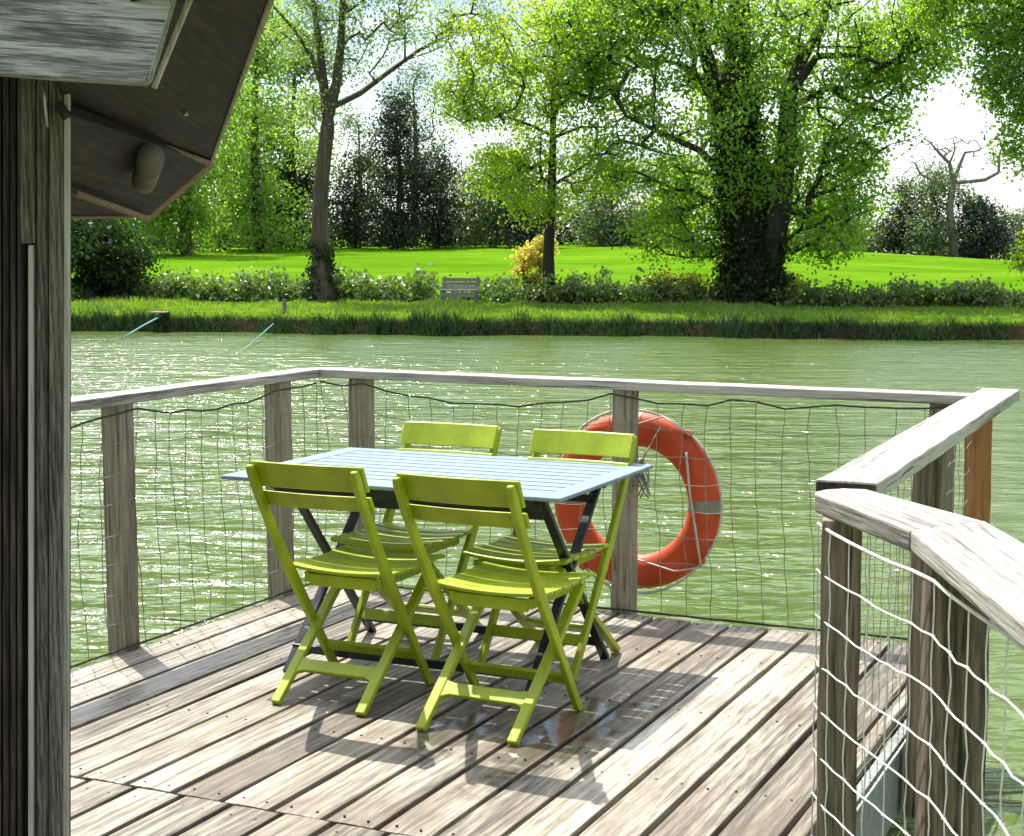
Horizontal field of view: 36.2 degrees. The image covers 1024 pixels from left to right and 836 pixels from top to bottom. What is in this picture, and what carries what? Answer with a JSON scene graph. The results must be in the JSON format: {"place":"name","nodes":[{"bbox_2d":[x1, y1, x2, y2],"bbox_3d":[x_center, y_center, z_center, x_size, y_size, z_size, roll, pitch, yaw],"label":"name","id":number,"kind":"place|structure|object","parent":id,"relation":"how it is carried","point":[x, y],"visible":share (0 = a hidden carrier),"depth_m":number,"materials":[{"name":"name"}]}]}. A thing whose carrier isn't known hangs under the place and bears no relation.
{"place":"outdoors","nodes":[
{"label":"outdoors","id":0,"kind":"place"},
{"bbox_2d":[71,586,907,835],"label":"deck","id":1,"kind":"structure","parent":0,"point":[676,727],"depth_m":4.90,"materials":[{"name":"grey wood"}]},
{"bbox_2d":[0,0,273,835],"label":"cabin","id":2,"kind":"object","parent":1,"relation":"on","point":[109,109],"visible":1,"depth_m":3.04,"materials":[{"name":"grey wood"}]},
{"bbox_2d":[71,367,333,657],"bbox_3d":[-1.625,0.577,5.761,0.129,1.312,3.516,3,6,25],"label":"railing","id":3,"kind":"object","parent":1,"relation":"attached to","point":[110,403],"visible":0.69,"depth_m":6.00,"materials":[{"name":"grey wood"}]},
{"bbox_2d":[71,382,318,668],"bbox_3d":[-1.517,0.434,5.832,0.017,0.929,2.976,3,6,25],"label":"safety net","id":4,"kind":"object","parent":3,"relation":"attached to","point":[161,581],"visible":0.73,"depth_m":6.25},
{"bbox_2d":[246,460,445,716],"bbox_3d":[-0.552,0.537,5.356,0.422,0.833,0.633,3,6,24],"label":"folding chair","id":5,"kind":"object","parent":1,"relation":"on","point":[336,570],"visible":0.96,"depth_m":5.28,"materials":[{"name":"paint"}]},
{"bbox_2d":[330,421,501,659],"bbox_3d":[-0.363,0.462,6.082,0.422,0.833,0.633,3,7,25],"label":"folding chair","id":6,"kind":"object","parent":1,"relation":"on","point":[394,538],"visible":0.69,"depth_m":6.07,"materials":[{"name":"paint"}]},
{"bbox_2d":[221,447,652,690],"bbox_3d":[-0.257,0.552,5.799,1.323,0.726,0.913,3,6,24],"label":"folding table","id":7,"kind":"object","parent":1,"relation":"on","point":[544,483],"visible":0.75,"depth_m":5.71,"materials":[{"name":"blue paint"}]},
{"bbox_2d":[392,473,594,745],"bbox_3d":[-0.044,0.568,5.052,0.422,0.833,0.633,3,7,26],"label":"folding chair","id":8,"kind":"object","parent":1,"relation":"on","point":[479,588],"visible":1,"depth_m":4.98,"materials":[{"name":"paint"}]},
{"bbox_2d":[463,429,636,680],"bbox_3d":[0.149,0.491,5.798,0.422,0.833,0.633,3,7,27],"label":"folding chair","id":9,"kind":"object","parent":1,"relation":"on","point":[506,551],"visible":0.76,"depth_m":5.79,"materials":[{"name":"paint"}]},
{"bbox_2d":[320,368,971,615],"bbox_3d":[0.451,0.485,6.658,3.114,1.312,0.129,3,6,25],"label":"railing","id":10,"kind":"object","parent":1,"relation":"attached to","point":[623,596],"visible":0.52,"depth_m":6.60,"materials":[{"name":"grey wood"}]},
{"bbox_2d":[320,380,955,639],"bbox_3d":[0.411,0.355,6.596,2.840,0.935,0.018,3,6,25],"label":"safety net","id":11,"kind":"object","parent":10,"relation":"attached to","point":[711,593],"visible":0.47,"depth_m":6.43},
{"bbox_2d":[554,409,722,594],"bbox_3d":[0.504,0.362,6.683,0.806,0.806,0.254,3,6,25],"label":"lifebuoy","id":12,"kind":"object","parent":10,"relation":"hanging from","point":[692,471],"visible":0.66,"depth_m":6.62,"materials":[{"name":"plastic"}]},
{"bbox_2d":[815,388,1019,817],"bbox_3d":[1.296,0.639,4.825,0.186,1.260,2.706,3,6,24],"label":"railing","id":13,"kind":"object","parent":1,"relation":"attached to","point":[919,452],"visible":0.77,"depth_m":4.83,"materials":[{"name":"grey wood"}]},
{"bbox_2d":[857,438,972,811],"bbox_3d":[1.338,0.534,5.087,0.014,0.952,1.928,3,6,25],"label":"safety net","id":14,"kind":"object","parent":13,"relation":"attached to","point":[878,780],"visible":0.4,"depth_m":4.67,"materials":[{"name":"fabric"}]},
{"bbox_2d":[815,488,1023,835],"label":"railing","id":15,"kind":"object","parent":1,"relation":"attached to","point":[976,565],"visible":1,"depth_m":2.78,"materials":[{"name":"grey wood"}]},
{"bbox_2d":[811,521,1023,835],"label":"safety net","id":16,"kind":"object","parent":15,"relation":"attached to","point":[984,743],"visible":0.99,"depth_m":2.81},
{"bbox_2d":[71,331,1023,835],"bbox_3d":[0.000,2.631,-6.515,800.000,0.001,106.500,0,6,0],"label":"pond water","id":17,"kind":"structure","parent":0,"point":[109,361],"depth_m":16.53,"materials":[{"name":"green liquid"}]},
{"bbox_2d":[121,314,163,338],"bbox_3d":[-9.221,-2.302,39.170,0.048,0.447,4.005,0,6,2],"label":"teal pole","id":18,"kind":"object","parent":17,"relation":"in","point":[160,316],"visible":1,"depth_m":39.20,"materials":[{"name":"metal"}]},
{"bbox_2d":[241,323,273,351],"bbox_3d":[-5.838,-1.863,35.998,0.028,0.290,8.820,0,6,-4],"label":"pole","id":19,"kind":"object","parent":17,"relation":"in","point":[257,337],"visible":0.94,"depth_m":36.05,"materials":[{"name":"teal metal"}]},
{"bbox_2d":[71,238,1023,340],"bbox_3d":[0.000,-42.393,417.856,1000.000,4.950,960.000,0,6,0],"label":"ground","id":20,"kind":"structure","parent":0,"point":[489,262],"depth_m":71.43,"materials":[{"name":"green plant"}]},
{"bbox_2d":[71,218,169,299],"bbox_3d":[-13.089,-5.164,47.672,5.158,3.628,4.098,0,6,0],"label":"dark bush","id":21,"kind":"object","parent":20,"relation":"on","point":[100,251],"visible":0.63,"depth_m":47.20,"materials":[{"name":"green plant"}]},
{"bbox_2d":[88,218,169,252],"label":"broadleaf tree","id":22,"kind":"object","parent":20,"relation":"on","point":[124,220],"visible":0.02,"depth_m":106.48,"materials":[{"name":"green plant"}]},
{"bbox_2d":[148,311,170,312],"bbox_3d":[-9.222,-2.770,40.962,0.450,0.030,0.780,0,6,0],"label":"landing stage","id":23,"kind":"object","parent":20,"relation":"on","point":[159,312],"visible":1,"depth_m":40.77,"materials":[{"name":"brown wood"}]},
{"bbox_2d":[118,58,283,256],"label":"broadleaf tree","id":24,"kind":"object","parent":20,"relation":"on","point":[192,203],"visible":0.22,"depth_m":102.52,"materials":[{"name":"green plant"}]},
{"bbox_2d":[176,78,304,250],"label":"broadleaf tree","id":25,"kind":"object","parent":20,"relation":"on","point":[216,237],"visible":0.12,"depth_m":115.83,"materials":[{"name":"green plant"}]},
{"bbox_2d":[71,261,448,302],"bbox_3d":[-8.332,-4.015,48.032,13.396,1.727,2.365,1,6,13],"label":"ivy hedge","id":26,"kind":"object","parent":20,"relation":"on","point":[249,287],"visible":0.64,"depth_m":47.41,"materials":[{"name":"green plant"}]},
{"bbox_2d":[197,0,341,252],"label":"broadleaf tree","id":27,"kind":"object","parent":20,"relation":"on","point":[258,229],"visible":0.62,"depth_m":110.13,"materials":[{"name":"green plant"}]},
{"bbox_2d":[281,299,286,314],"bbox_3d":[-5.941,-2.783,40.830,0.140,0.644,0.120,0,6,0],"label":"wooden stake","id":28,"kind":"object","parent":20,"relation":"on","point":[284,305],"visible":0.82,"depth_m":40.77,"materials":[{"name":"grey wood"}]},
{"bbox_2d":[233,26,361,248],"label":"broadleaf tree","id":29,"kind":"object","parent":20,"relation":"on","point":[306,67],"visible":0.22,"depth_m":117.70,"materials":[{"name":"green plant"}]},
{"bbox_2d":[263,134,332,249],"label":"dark tree","id":30,"kind":"object","parent":20,"relation":"on","point":[289,174],"visible":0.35,"depth_m":116.34,"materials":[{"name":"green plant"}]},
{"bbox_2d":[311,142,386,247],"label":"dark tree","id":31,"kind":"object","parent":20,"relation":"on","point":[355,236],"visible":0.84,"depth_m":118.66,"materials":[{"name":"green plant"}]},
{"bbox_2d":[330,98,398,244],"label":"pale tree","id":32,"kind":"object","parent":20,"relation":"on","point":[349,121],"visible":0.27,"depth_m":130.07,"materials":[{"name":"green plant"}]},
{"bbox_2d":[258,0,510,301],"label":"spring tree","id":33,"kind":"object","parent":20,"relation":"on","point":[321,285],"visible":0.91,"depth_m":45.74,"materials":[{"name":"green plant"}]},
{"bbox_2d":[86,195,699,247],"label":"hedgerow","id":34,"kind":"object","parent":20,"relation":"on","point":[561,236],"visible":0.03,"depth_m":125.26,"materials":[{"name":"green plant"}]},
{"bbox_2d":[341,79,454,249],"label":"tree","id":35,"kind":"object","parent":20,"relation":"on","point":[398,220],"visible":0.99,"depth_m":114.43,"materials":[{"name":"green plant"}]},
{"bbox_2d":[350,49,470,246],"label":"pale tree","id":36,"kind":"object","parent":20,"relation":"on","point":[418,76],"visible":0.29,"depth_m":121.73,"materials":[{"name":"green plant"}]},
{"bbox_2d":[388,143,471,249],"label":"dark tree","id":37,"kind":"object","parent":20,"relation":"on","point":[438,216],"visible":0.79,"depth_m":116.32,"materials":[{"name":"green plant"}]},
{"bbox_2d":[439,276,479,303],"bbox_3d":[-1.448,-3.546,43.545,1.080,0.774,0.569,1,6,8],"label":"bench","id":38,"kind":"object","parent":20,"relation":"on","point":[445,288],"visible":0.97,"depth_m":43.62,"materials":[{"name":"grey wood"}]},
{"bbox_2d":[429,173,502,243],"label":"tree","id":39,"kind":"object","parent":20,"relation":"on","point":[464,202],"visible":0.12,"depth_m":128.23,"materials":[{"name":"green plant"}]},
{"bbox_2d":[444,132,533,247],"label":"tree","id":40,"kind":"object","parent":20,"relation":"on","point":[479,237],"visible":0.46,"depth_m":118.47,"materials":[{"name":"green plant"}]},
{"bbox_2d":[481,171,569,248],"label":"tree","id":41,"kind":"object","parent":20,"relation":"on","point":[526,236],"visible":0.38,"depth_m":116.49,"materials":[{"name":"green plant"}]},
{"bbox_2d":[505,235,559,284],"bbox_3d":[0.593,-4.428,46.420,1.673,2.082,1.488,0,6,0],"label":"golden shrub","id":42,"kind":"object","parent":20,"relation":"on","point":[529,258],"visible":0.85,"depth_m":46.19,"materials":[{"name":"yellow plant"}]},
{"bbox_2d":[419,0,668,301],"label":"young tree","id":43,"kind":"object","parent":20,"relation":"on","point":[519,166],"visible":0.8,"depth_m":45.02,"materials":[{"name":"green plant"}]},
{"bbox_2d":[71,303,1023,340],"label":"water edge grass","id":44,"kind":"structure","parent":20,"relation":"on","point":[433,324],"depth_m":38.95,"materials":[{"name":"green plant"}]},
{"bbox_2d":[71,293,1023,321],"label":"bank grass","id":45,"kind":"structure","parent":20,"relation":"on","point":[113,304],"depth_m":41.51,"materials":[{"name":"green plant"}]},
{"bbox_2d":[446,265,760,304],"bbox_3d":[2.466,-3.682,45.502,9.664,1.550,2.416,1,6,14],"label":"ivy hedge","id":46,"kind":"object","parent":20,"relation":"on","point":[574,289],"visible":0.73,"depth_m":45.06,"materials":[{"name":"green plant"}]},
{"bbox_2d":[556,155,656,246],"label":"tree","id":47,"kind":"object","parent":20,"relation":"on","point":[603,227],"visible":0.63,"depth_m":120.51,"materials":[{"name":"green plant"}]},
{"bbox_2d":[614,143,710,247],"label":"tree","id":48,"kind":"object","parent":20,"relation":"on","point":[643,216],"visible":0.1,"depth_m":118.31,"materials":[{"name":"green plant"}]},
{"bbox_2d":[637,266,713,301],"bbox_3d":[4.767,-3.856,45.643,2.177,1.191,2.244,6,8,44],"label":"lemon shrub","id":49,"kind":"object","parent":20,"relation":"on","point":[688,276],"visible":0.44,"depth_m":45.39,"materials":[{"name":"green plant"}]},
{"bbox_2d":[530,0,974,305],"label":"tree","id":50,"kind":"object","parent":20,"relation":"on","point":[752,208],"visible":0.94,"depth_m":43.41,"materials":[{"name":"green plant"}]},
{"bbox_2d":[781,270,814,294],"bbox_3d":[8.068,-3.819,45.663,1.408,0.999,1.337,4,7,37],"label":"lemon shrub","id":51,"kind":"object","parent":20,"relation":"on","point":[798,280],"visible":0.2,"depth_m":45.41,"materials":[{"name":"green plant"}]},
{"bbox_2d":[795,180,883,251],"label":"dark tree","id":52,"kind":"object","parent":20,"relation":"on","point":[862,235],"visible":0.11,"depth_m":138.03,"materials":[{"name":"green plant"}]},
{"bbox_2d":[855,213,894,252],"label":"bare shrub","id":53,"kind":"object","parent":20,"relation":"on","point":[871,241],"visible":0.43,"depth_m":148.32,"materials":[{"name":"green plant"}]},
{"bbox_2d":[763,272,1023,307],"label":"ivy hedge","id":54,"kind":"object","parent":20,"relation":"on","point":[958,293],"visible":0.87,"depth_m":42.34,"materials":[{"name":"green plant"}]},
{"bbox_2d":[870,171,927,253],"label":"dark tree","id":55,"kind":"object","parent":20,"relation":"on","point":[894,243],"visible":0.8,"depth_m":148.21,"materials":[{"name":"green plant"}]},
{"bbox_2d":[787,206,1019,259],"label":"hedgerow","id":56,"kind":"object","parent":20,"relation":"on","point":[878,231],"visible":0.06,"depth_m":156.37,"materials":[{"name":"green plant"}]},
{"bbox_2d":[880,152,994,257],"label":"round tree","id":57,"kind":"object","parent":20,"relation":"on","point":[934,226],"visible":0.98,"depth_m":146.04,"materials":[{"name":"green plant"}]},
{"bbox_2d":[907,136,1003,256],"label":"dead tree","id":58,"kind":"object","parent":20,"relation":"on","point":[950,206],"visible":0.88,"depth_m":145.35,"materials":[{"name":"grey wood"}]},
{"bbox_2d":[892,0,1023,191],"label":"overhanging tree","id":59,"kind":"object","parent":20,"relation":"on","point":[991,34],"visible":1,"depth_m":40.00,"materials":[{"name":"green plant"}]},
{"bbox_2d":[941,189,1023,259],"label":"round tree","id":60,"kind":"object","parent":20,"relation":"on","point":[989,246],"visible":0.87,"depth_m":145.84,"materials":[{"name":"green plant"}]},
{"bbox_2d":[994,198,1023,260],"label":"round tree","id":61,"kind":"object","parent":20,"relation":"on","point":[1018,227],"visible":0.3,"depth_m":150.43,"materials":[{"name":"green plant"}]},
{"bbox_2d":[1002,230,1023,282],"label":"bank shrub","id":62,"kind":"object","parent":20,"relation":"on","point":[1019,264],"visible":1,"depth_m":39.98,"materials":[{"name":"green plant"}]},
{"bbox_2d":[120,0,1023,259],"label":"sky","id":63,"kind":"structure","parent":0,"point":[945,119],"materials":[{"name":"white"}]}
]}

